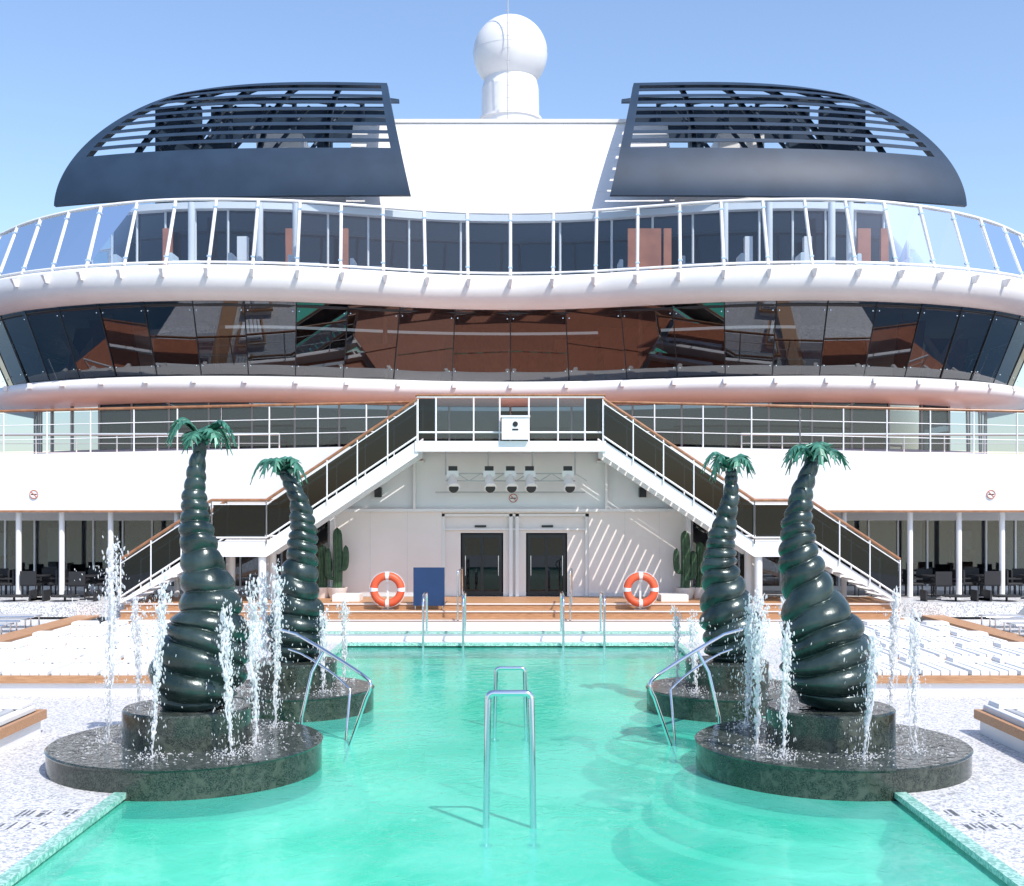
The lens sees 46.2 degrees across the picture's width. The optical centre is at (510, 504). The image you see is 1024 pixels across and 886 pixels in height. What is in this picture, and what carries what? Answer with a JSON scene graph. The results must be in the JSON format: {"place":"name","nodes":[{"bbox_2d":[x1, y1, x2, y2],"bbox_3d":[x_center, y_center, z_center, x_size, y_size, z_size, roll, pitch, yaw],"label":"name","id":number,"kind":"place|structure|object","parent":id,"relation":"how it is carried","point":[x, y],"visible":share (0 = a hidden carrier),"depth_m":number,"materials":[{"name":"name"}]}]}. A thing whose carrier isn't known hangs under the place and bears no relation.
{"place":"outdoors","nodes":[
{"label":"outdoors","id":0,"kind":"place"},
{"bbox_2d":[12,647,1008,885],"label":"water","id":1,"kind":"structure","parent":0,"point":[626,794],"depth_m":16.23,"materials":[{"name":"liquid"}]},
{"bbox_2d":[483,690,535,828],"bbox_3d":[-0.010,3.429,15.600,0.800,2.043,0.180,0,0,0],"label":"pool handrail","id":2,"kind":"object","parent":1,"relation":"in","point":[489,695],"visible":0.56,"depth_m":15.56,"materials":[{"name":"silver metal"}]},
{"bbox_2d":[493,666,527,727],"bbox_3d":[0.000,3.747,22.600,0.780,1.407,0.180,0,0,0],"label":"pool handrail","id":3,"kind":"object","parent":1,"relation":"in","point":[498,668],"visible":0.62,"depth_m":22.57,"materials":[{"name":"silver metal"}]},
{"bbox_2d":[0,635,1023,876],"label":"mosaic pool deck","id":4,"kind":"structure","parent":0,"point":[994,782],"depth_m":18.01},
{"bbox_2d":[0,700,46,752],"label":"day bed","id":5,"kind":"object","parent":4,"relation":"on","point":[20,721],"visible":1,"depth_m":20.82,"materials":[{"name":"white paint"}]},
{"bbox_2d":[0,617,63,633],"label":"side deck","id":6,"kind":"structure","parent":4,"relation":"on","point":[20,625],"depth_m":38.16,"materials":[{"name":"tile"}]},
{"bbox_2d":[0,618,28,630],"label":"sun lounger","id":7,"kind":"object","parent":6,"relation":"on","point":[16,620],"visible":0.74,"depth_m":35.51,"materials":[{"name":"silver metal"}]},
{"bbox_2d":[0,611,41,626],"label":"sun lounger","id":8,"kind":"object","parent":6,"relation":"on","point":[30,616],"visible":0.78,"depth_m":36.79,"materials":[{"name":"silver metal"}]},
{"bbox_2d":[28,589,49,617],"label":"rattan chair","id":9,"kind":"object","parent":6,"relation":"on","point":[46,595],"visible":0.29,"depth_m":40.07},
{"bbox_2d":[29,589,50,617],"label":"rattan chair","id":10,"kind":"object","parent":6,"relation":"on","point":[32,594],"visible":0.29,"depth_m":40.17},
{"bbox_2d":[79,589,100,601],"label":"rattan chair","id":11,"kind":"object","parent":6,"relation":"on","point":[94,598],"visible":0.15,"depth_m":40.07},
{"bbox_2d":[10,617,105,641],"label":"wall","id":12,"kind":"structure","parent":4,"relation":"on","point":[100,620],"depth_m":39.54,"materials":[{"name":"white paint"}]},
{"bbox_2d":[0,615,98,641],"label":"cap","id":13,"kind":"object","parent":12,"relation":"on","point":[26,632],"depth_m":35.55,"materials":[{"name":"brown wood"}]},
{"bbox_2d":[0,656,152,694],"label":"day bed","id":14,"kind":"object","parent":4,"relation":"on","point":[44,675],"visible":0.8,"depth_m":25.88,"materials":[{"name":"fabric"}]},
{"bbox_2d":[0,642,155,659],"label":"day bed","id":15,"kind":"object","parent":4,"relation":"on","point":[33,650],"visible":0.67,"depth_m":29.73,"materials":[{"name":"white paint"}]},
{"bbox_2d":[13,631,164,645],"bbox_3d":[-11.000,3.790,32.350,4.400,0.620,1.900,0,0,0],"label":"day bed","id":16,"kind":"object","parent":4,"relation":"on","point":[66,637],"visible":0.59,"depth_m":32.51,"materials":[{"name":"fabric"}]},
{"bbox_2d":[53,621,170,633],"bbox_3d":[-11.350,3.790,35.200,3.700,0.620,2.000,0,0,0],"label":"day bed","id":17,"kind":"object","parent":4,"relation":"on","point":[75,626],"visible":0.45,"depth_m":35.29,"materials":[{"name":"fabric"}]},
{"bbox_2d":[457,568,462,621],"bbox_3d":[-1.596,3.076,38.698,0.108,2.049,1.065,0,0,6],"label":"step post rail","id":18,"kind":"object","parent":4,"relation":"on","point":[461,569],"visible":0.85,"depth_m":38.18,"materials":[{"name":"silver metal"}]},
{"bbox_2d":[0,642,1021,829],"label":"pool edge markings","id":19,"kind":"object","parent":4,"relation":"on","point":[949,810],"visible":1,"depth_m":15.82,"materials":[{"name":"tile"}]},
{"bbox_2d":[118,597,904,623],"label":"teak steps","id":20,"kind":"structure","parent":4,"relation":"on","point":[514,609],"depth_m":38.85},
{"bbox_2d":[120,398,422,602],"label":"staircase","id":21,"kind":"structure","parent":20,"relation":"on","point":[358,471],"depth_m":39.03,"materials":[{"name":"metal"}]},
{"bbox_2d":[318,545,331,597],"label":"potted cactus","id":22,"kind":"object","parent":20,"relation":"on","point":[322,581],"visible":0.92,"depth_m":41.36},
{"bbox_2d":[325,528,348,597],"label":"potted cactus","id":23,"kind":"object","parent":20,"relation":"on","point":[340,559],"visible":0.98,"depth_m":41.17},
{"bbox_2d":[369,572,404,609],"bbox_3d":[-3.990,2.799,39.016,1.165,1.242,0.329,0,0,0],"label":"life ring","id":24,"kind":"object","parent":20,"relation":"on","point":[377,598],"visible":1,"depth_m":38.88,"materials":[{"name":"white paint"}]},
{"bbox_2d":[413,567,444,609],"bbox_3d":[-2.635,2.731,38.984,1.010,1.381,0.167,0,0,0],"label":"information board","id":25,"kind":"object","parent":20,"relation":"on","point":[430,581],"visible":1,"depth_m":38.90,"materials":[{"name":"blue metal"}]},
{"bbox_2d":[332,593,688,601],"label":"planter kerb","id":26,"kind":"structure","parent":20,"relation":"on","point":[662,597],"depth_m":39.80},
{"bbox_2d":[623,572,658,609],"bbox_3d":[4.230,2.799,39.016,1.165,1.242,0.329,0,0,0],"label":"life ring","id":27,"kind":"object","parent":20,"relation":"on","point":[650,580],"visible":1,"depth_m":38.88,"materials":[{"name":"orange plastic"}]},
{"bbox_2d":[673,531,696,597],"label":"potted cactus","id":28,"kind":"object","parent":20,"relation":"on","point":[688,561],"visible":1,"depth_m":41.17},
{"bbox_2d":[690,542,704,597],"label":"potted cactus","id":29,"kind":"object","parent":20,"relation":"on","point":[699,552],"visible":0.59,"depth_m":41.37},
{"bbox_2d":[597,397,900,603],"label":"staircase","id":30,"kind":"structure","parent":20,"relation":"on","point":[659,469],"depth_m":39.03,"materials":[{"name":"metal"}]},
{"bbox_2d":[0,642,1023,885],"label":"swimming pool","id":31,"kind":"structure","parent":4,"relation":"in","point":[39,855],"depth_m":15.41,"materials":[{"name":"tile"}]},
{"bbox_2d":[44,698,322,801],"bbox_3d":[-5.130,3.825,19.100,4.260,1.250,4.260,0,0,0],"label":"fountain basin","id":32,"kind":"object","parent":31,"relation":"on","point":[187,773],"visible":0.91,"depth_m":18.07,"materials":[{"name":"green stone"}]},
{"bbox_2d":[69,535,139,749],"bbox_3d":[-6.358,2.130,18.850,1.070,3.309,1.336,0,0,-18],"label":"fountain jet","id":33,"kind":"object","parent":32,"relation":"on","point":[111,598],"visible":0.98,"depth_m":18.87,"materials":[{"name":"liquid"}]},
{"bbox_2d":[116,593,155,725],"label":"fountain jet","id":34,"kind":"object","parent":32,"relation":"on","point":[137,639],"visible":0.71,"depth_m":20.14,"materials":[{"name":"liquid"}]},
{"bbox_2d":[109,567,206,763],"bbox_3d":[-5.329,2.343,17.680,1.294,2.835,1.095,0,0,27],"label":"fountain jet","id":35,"kind":"object","parent":32,"relation":"on","point":[161,608],"visible":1,"depth_m":17.71,"materials":[{"name":"liquid"}]},
{"bbox_2d":[148,417,248,711],"bbox_3d":[-4.896,0.931,19.002,1.594,4.643,1.480,0,0,0],"label":"palm tree sculpture","id":36,"kind":"object","parent":32,"relation":"on","point":[207,581],"visible":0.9,"depth_m":18.70,"materials":[{"name":"green metal"}]},
{"bbox_2d":[192,596,267,764],"bbox_3d":[-4.212,2.570,17.904,0.832,2.407,1.307,0,0,-36],"label":"fountain jet","id":37,"kind":"object","parent":32,"relation":"on","point":[224,647],"visible":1,"depth_m":17.93,"materials":[{"name":"liquid"}]},
{"bbox_2d":[216,574,290,754],"bbox_3d":[-3.934,2.413,18.468,1.150,2.695,1.360,0,0,-14],"label":"fountain jet","id":38,"kind":"object","parent":32,"relation":"on","point":[252,616],"visible":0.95,"depth_m":18.59,"materials":[{"name":"liquid"}]},
{"bbox_2d":[254,558,307,731],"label":"fountain jet","id":39,"kind":"object","parent":32,"relation":"on","point":[277,612],"visible":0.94,"depth_m":20.17,"materials":[{"name":"liquid"}]},
{"bbox_2d":[233,656,374,722],"bbox_3d":[-4.420,3.825,24.700,3.240,1.250,3.240,0,0,0],"label":"fountain basin","id":40,"kind":"object","parent":31,"relation":"on","point":[322,706],"visible":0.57,"depth_m":23.85,"materials":[{"name":"green stone"}]},
{"bbox_2d":[251,567,273,657],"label":"fountain jet","id":41,"kind":"object","parent":40,"relation":"on","point":[265,589],"visible":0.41,"depth_m":25.70,"materials":[{"name":"liquid"}]},
{"bbox_2d":[250,456,325,662],"bbox_3d":[-4.567,1.096,24.698,1.580,4.210,1.285,0,0,0],"label":"palm tree sculpture","id":42,"kind":"object","parent":40,"relation":"on","point":[300,572],"visible":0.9,"depth_m":24.40,"materials":[{"name":"green metal"}]},
{"bbox_2d":[292,605,347,695],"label":"fountain jet","id":43,"kind":"object","parent":40,"relation":"on","point":[323,642],"visible":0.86,"depth_m":23.99,"materials":[{"name":"liquid"}]},
{"bbox_2d":[329,597,372,685],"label":"fountain jet","id":44,"kind":"object","parent":40,"relation":"on","point":[344,633],"visible":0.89,"depth_m":25.29,"materials":[{"name":"liquid"}]},
{"bbox_2d":[277,629,371,745],"bbox_3d":[-3.488,3.415,21.620,0.723,2.192,2.685,0,0,-45],"label":"curved step rail","id":45,"kind":"object","parent":31,"relation":"on","point":[342,661],"visible":0.81,"depth_m":21.40,"materials":[{"name":"silver metal"}]},
{"bbox_2d":[422,591,465,647],"bbox_3d":[-1.965,3.756,35.885,1.246,2.288,1.546,0,0,0],"label":"pool ladder","id":46,"kind":"object","parent":31,"relation":"attached to","point":[425,598],"visible":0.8,"depth_m":35.23,"materials":[{"name":"silver metal"}]},
{"bbox_2d":[560,591,605,647],"bbox_3d":[2.150,3.756,35.885,1.276,2.288,1.546,0,0,0],"label":"pool ladder","id":47,"kind":"object","parent":31,"relation":"attached to","point":[562,613],"visible":0.81,"depth_m":35.14,"materials":[{"name":"silver metal"}]},
{"bbox_2d":[648,628,742,745],"bbox_3d":[3.488,3.415,21.620,0.723,2.192,2.685,0,0,45],"label":"curved step rail","id":48,"kind":"object","parent":31,"relation":"on","point":[673,664],"visible":0.92,"depth_m":21.40,"materials":[{"name":"silver metal"}]},
{"bbox_2d":[646,655,797,722],"bbox_3d":[4.450,3.825,24.700,3.320,1.250,3.320,0,0,0],"label":"fountain basin","id":49,"kind":"object","parent":31,"relation":"on","point":[696,707],"visible":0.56,"depth_m":23.85,"materials":[{"name":"green stone"}]},
{"bbox_2d":[659,605,686,685],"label":"fountain jet","id":50,"kind":"object","parent":49,"relation":"on","point":[676,625],"visible":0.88,"depth_m":25.19,"materials":[{"name":"liquid"}]},
{"bbox_2d":[677,609,717,695],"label":"fountain jet","id":51,"kind":"object","parent":49,"relation":"on","point":[693,635],"visible":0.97,"depth_m":24.07,"materials":[{"name":"liquid"}]},
{"bbox_2d":[699,451,764,662],"bbox_3d":[4.552,1.071,24.708,1.348,4.322,1.299,0,0,0],"label":"palm tree sculpture","id":52,"kind":"object","parent":49,"relation":"on","point":[724,594],"visible":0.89,"depth_m":24.40,"materials":[{"name":"green metal"}]},
{"bbox_2d":[752,584,773,679],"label":"fountain jet","id":53,"kind":"object","parent":49,"relation":"on","point":[759,601],"visible":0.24,"depth_m":25.71,"materials":[{"name":"liquid"}]},
{"bbox_2d":[766,596,792,693],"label":"fountain jet","id":54,"kind":"object","parent":49,"relation":"on","point":[782,599],"visible":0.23,"depth_m":24.20,"materials":[{"name":"liquid"}]},
{"bbox_2d":[694,697,973,801],"bbox_3d":[5.080,3.825,19.100,4.260,1.250,4.260,0,0,0],"label":"fountain basin","id":55,"kind":"object","parent":31,"relation":"on","point":[818,733],"visible":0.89,"depth_m":18.05,"materials":[{"name":"green stone"}]},
{"bbox_2d":[716,596,769,735],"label":"fountain jet","id":56,"kind":"object","parent":55,"relation":"on","point":[749,608],"visible":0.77,"depth_m":20.19,"materials":[{"name":"liquid"}]},
{"bbox_2d":[718,593,806,756],"bbox_3d":[3.782,2.550,18.282,1.315,2.421,1.375,0,0,0],"label":"fountain jet","id":57,"kind":"object","parent":55,"relation":"in","point":[758,640],"visible":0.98,"depth_m":18.21,"materials":[{"name":"liquid"}]},
{"bbox_2d":[733,620,815,760],"bbox_3d":[4.006,2.731,17.937,1.164,2.079,1.098,0,0,0],"label":"fountain jet","id":58,"kind":"object","parent":55,"relation":"on","point":[786,648],"visible":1,"depth_m":17.74,"materials":[{"name":"liquid"}]},
{"bbox_2d":[778,441,877,711],"bbox_3d":[5.017,1.137,18.996,1.518,4.312,1.500,0,0,0],"label":"palm tree sculpture","id":59,"kind":"object","parent":55,"relation":"on","point":[816,607],"visible":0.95,"depth_m":18.67,"materials":[{"name":"green metal"}]},
{"bbox_2d":[827,627,901,765],"bbox_3d":[5.318,2.769,17.609,1.020,1.979,1.073,0,0,-23],"label":"fountain jet","id":60,"kind":"object","parent":55,"relation":"on","point":[872,668],"visible":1,"depth_m":17.55,"materials":[{"name":"liquid"}]},
{"bbox_2d":[876,586,919,733],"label":"fountain jet","id":61,"kind":"object","parent":55,"relation":"in","point":[894,619],"visible":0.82,"depth_m":19.98,"materials":[{"name":"liquid"}]},
{"bbox_2d":[884,607,957,757],"bbox_3d":[6.070,2.663,18.369,0.904,2.230,1.480,0,0,-43],"label":"fountain jet","id":62,"kind":"object","parent":55,"relation":"on","point":[914,647],"visible":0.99,"depth_m":18.14,"materials":[{"name":"liquid"}]},
{"bbox_2d":[248,622,782,640],"bbox_3d":[0.000,3.900,36.975,22.000,0.400,1.850,0,0,0],"label":"pool end ledge","id":63,"kind":"object","parent":4,"relation":"on","point":[512,631],"visible":0.45,"depth_m":36.32,"materials":[{"name":"tile"}]},
{"bbox_2d":[569,568,572,621],"bbox_3d":[1.974,3.076,38.698,0.108,2.049,1.065,0,0,6],"label":"step post rail","id":64,"kind":"object","parent":4,"relation":"on","point":[571,586],"visible":0.9,"depth_m":38.18,"materials":[{"name":"silver metal"}]},
{"bbox_2d":[863,621,966,633],"bbox_3d":[11.350,3.790,35.200,3.700,0.620,2.000,0,0,0],"label":"day bed","id":65,"kind":"object","parent":4,"relation":"on","point":[945,626],"visible":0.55,"depth_m":35.36,"materials":[{"name":"fabric"}]},
{"bbox_2d":[864,631,1007,645],"bbox_3d":[11.000,3.790,32.350,4.400,0.620,1.900,0,0,0],"label":"day bed","id":66,"kind":"object","parent":4,"relation":"on","point":[953,637],"visible":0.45,"depth_m":32.54,"materials":[{"name":"fabric"}]},
{"bbox_2d":[869,656,1023,694],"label":"day bed","id":67,"kind":"object","parent":4,"relation":"on","point":[973,675],"visible":0.73,"depth_m":25.88,"materials":[{"name":"white paint"}]},
{"bbox_2d":[871,642,1023,659],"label":"day bed","id":68,"kind":"object","parent":4,"relation":"on","point":[943,650],"visible":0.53,"depth_m":29.74,"materials":[{"name":"fabric"}]},
{"bbox_2d":[914,617,1009,641],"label":"wall","id":69,"kind":"structure","parent":4,"relation":"on","point":[923,619],"depth_m":39.28,"materials":[{"name":"white paint"}]},
{"bbox_2d":[922,615,1023,641],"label":"cap","id":70,"kind":"object","parent":69,"relation":"on","point":[993,632],"depth_m":35.55,"materials":[{"name":"brown wood"}]},
{"bbox_2d":[957,617,1023,635],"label":"side deck","id":71,"kind":"structure","parent":4,"relation":"on","point":[999,624],"depth_m":38.16,"materials":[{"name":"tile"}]},
{"bbox_2d":[920,589,940,601],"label":"rattan chair","id":72,"kind":"object","parent":71,"relation":"on","point":[924,596],"visible":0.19,"depth_m":40.14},
{"bbox_2d":[970,589,991,617],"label":"rattan chair","id":73,"kind":"object","parent":71,"relation":"on","point":[987,595],"visible":0.28,"depth_m":40.06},
{"bbox_2d":[971,589,992,617],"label":"rattan chair","id":74,"kind":"object","parent":71,"relation":"on","point":[974,595],"visible":0.29,"depth_m":40.13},
{"bbox_2d":[978,608,1023,626],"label":"sun lounger","id":75,"kind":"object","parent":71,"relation":"on","point":[1020,614],"visible":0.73,"depth_m":36.79,"materials":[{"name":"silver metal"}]},
{"bbox_2d":[992,618,1023,630],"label":"sun lounger","id":76,"kind":"object","parent":71,"relation":"on","point":[1003,620],"visible":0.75,"depth_m":35.51,"materials":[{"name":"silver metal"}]},
{"bbox_2d":[974,700,1023,754],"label":"day bed","id":77,"kind":"object","parent":4,"relation":"on","point":[1001,721],"visible":1,"depth_m":20.74,"materials":[{"name":"white paint"}]},
{"bbox_2d":[0,591,1023,616],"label":"terrace floor","id":78,"kind":"structure","parent":0,"point":[945,606],"depth_m":39.50,"materials":[{"name":"wood"}]},
{"bbox_2d":[0,568,8,594],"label":"rattan chair","id":79,"kind":"object","parent":78,"relation":"on","point":[4,572],"visible":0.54,"depth_m":43.34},
{"bbox_2d":[0,570,15,594],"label":"rattan chair","id":80,"kind":"object","parent":78,"relation":"on","point":[13,582],"visible":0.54,"depth_m":42.13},
{"bbox_2d":[20,571,41,597],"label":"rattan chair","id":81,"kind":"object","parent":78,"relation":"on","point":[28,578],"visible":0.85,"depth_m":41.60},
{"bbox_2d":[37,568,57,594],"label":"rattan chair","id":82,"kind":"object","parent":78,"relation":"on","point":[46,579],"visible":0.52,"depth_m":43.54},
{"bbox_2d":[49,569,69,595],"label":"rattan chair","id":83,"kind":"object","parent":78,"relation":"on","point":[67,571],"visible":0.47,"depth_m":42.51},
{"bbox_2d":[69,572,90,597],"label":"rattan chair","id":84,"kind":"object","parent":78,"relation":"on","point":[76,577],"visible":0.84,"depth_m":41.30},
{"bbox_2d":[85,569,104,594],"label":"rattan chair","id":85,"kind":"object","parent":78,"relation":"on","point":[93,580],"visible":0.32,"depth_m":43.24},
{"bbox_2d":[0,119,1023,596],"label":"cruise ship superstructure","id":86,"kind":"object","parent":78,"relation":"on","point":[510,257],"visible":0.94,"depth_m":45.94,"materials":[{"name":"white paint"}]},
{"bbox_2d":[0,433,279,453],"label":"balcony railing","id":87,"kind":"object","parent":86,"relation":"on","point":[94,434],"visible":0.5,"depth_m":44.27,"materials":[{"name":"metal"}]},
{"bbox_2d":[0,401,415,453],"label":"balcony railing","id":88,"kind":"object","parent":86,"relation":"on","point":[204,406],"visible":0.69,"depth_m":41.48,"materials":[{"name":"metal"}]},
{"bbox_2d":[54,82,410,206],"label":"louvred funnel hood","id":89,"kind":"object","parent":86,"relation":"on","point":[179,162],"visible":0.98,"depth_m":48.33,"materials":[{"name":"blue paint"}]},
{"bbox_2d":[35,402,984,451],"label":"deck windows","id":90,"kind":"structure","parent":86,"relation":"in","point":[542,418],"depth_m":47.49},
{"bbox_2d":[473,0,547,118],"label":"satellite dome","id":91,"kind":"structure","parent":86,"relation":"on","point":[510,53],"depth_m":58.67,"materials":[{"name":"white paint"}]},
{"bbox_2d":[415,394,605,452],"bbox_3d":[0.000,-2.663,40.450,6.200,1.885,2.900,0,0,0],"label":"stair landing","id":92,"kind":"object","parent":86,"relation":"attached to","point":[428,418],"visible":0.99,"depth_m":39.17,"materials":[{"name":"white paint"}]},
{"bbox_2d":[435,452,586,492],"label":"stage light bar","id":93,"kind":"object","parent":92,"relation":"attached to","point":[510,481],"visible":0.95,"depth_m":40.60,"materials":[{"name":"white paint"}]},
{"bbox_2d":[500,415,529,439],"bbox_3d":[0.160,-2.490,38.950,0.960,0.780,0.260,0,0,0],"label":"announcement lectern","id":94,"kind":"object","parent":92,"relation":"on","point":[515,427],"visible":1,"depth_m":38.85,"materials":[{"name":"white paint"}]},
{"bbox_2d":[34,402,986,453],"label":"deck window frames","id":95,"kind":"structure","parent":86,"relation":"in","point":[162,449],"depth_m":47.51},
{"bbox_2d":[49,211,971,275],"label":"upper house windows","id":96,"kind":"structure","parent":86,"relation":"in","point":[488,242],"depth_m":47.98,"materials":[{"name":"glass"}]},
{"bbox_2d":[163,228,888,269],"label":"upper house wood doors","id":97,"kind":"structure","parent":86,"relation":"in","point":[649,238],"depth_m":47.00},
{"bbox_2d":[610,82,966,206],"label":"louvred funnel hood","id":98,"kind":"object","parent":86,"relation":"on","point":[840,162],"visible":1,"depth_m":48.34,"materials":[{"name":"blue paint"}]},
{"bbox_2d":[605,401,1023,453],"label":"balcony railing","id":99,"kind":"object","parent":86,"relation":"on","point":[821,406],"visible":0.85,"depth_m":41.48,"materials":[{"name":"metal"}]},
{"bbox_2d":[741,433,1023,453],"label":"balcony railing","id":100,"kind":"object","parent":86,"relation":"on","point":[919,434],"visible":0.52,"depth_m":44.26,"materials":[{"name":"metal"}]},
{"bbox_2d":[903,570,923,595],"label":"rattan chair","id":101,"kind":"object","parent":78,"relation":"on","point":[914,578],"visible":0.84,"depth_m":42.28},
{"bbox_2d":[916,569,932,593],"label":"rattan chair","id":102,"kind":"object","parent":78,"relation":"on","point":[925,580],"visible":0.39,"depth_m":43.24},
{"bbox_2d":[930,572,951,597],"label":"rattan chair","id":103,"kind":"object","parent":78,"relation":"on","point":[942,579],"visible":0.91,"depth_m":41.30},
{"bbox_2d":[950,569,971,595],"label":"rattan chair","id":104,"kind":"object","parent":78,"relation":"on","point":[953,571],"visible":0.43,"depth_m":42.48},
{"bbox_2d":[963,568,983,594],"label":"rattan chair","id":105,"kind":"object","parent":78,"relation":"on","point":[974,579],"visible":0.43,"depth_m":43.54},
{"bbox_2d":[978,571,1000,597],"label":"rattan chair","id":106,"kind":"object","parent":78,"relation":"on","point":[992,578],"visible":0.88,"depth_m":41.60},
{"bbox_2d":[1005,570,1022,596],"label":"rattan chair","id":107,"kind":"object","parent":78,"relation":"on","point":[1007,582],"visible":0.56,"depth_m":42.14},
{"bbox_2d":[1012,568,1023,594],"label":"rattan chair","id":108,"kind":"object","parent":78,"relation":"on","point":[1017,572],"visible":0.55,"depth_m":43.34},
{"bbox_2d":[0,0,1023,454],"label":"sky","id":109,"kind":"structure","parent":0,"point":[952,70],"materials":[{"name":"blue"}]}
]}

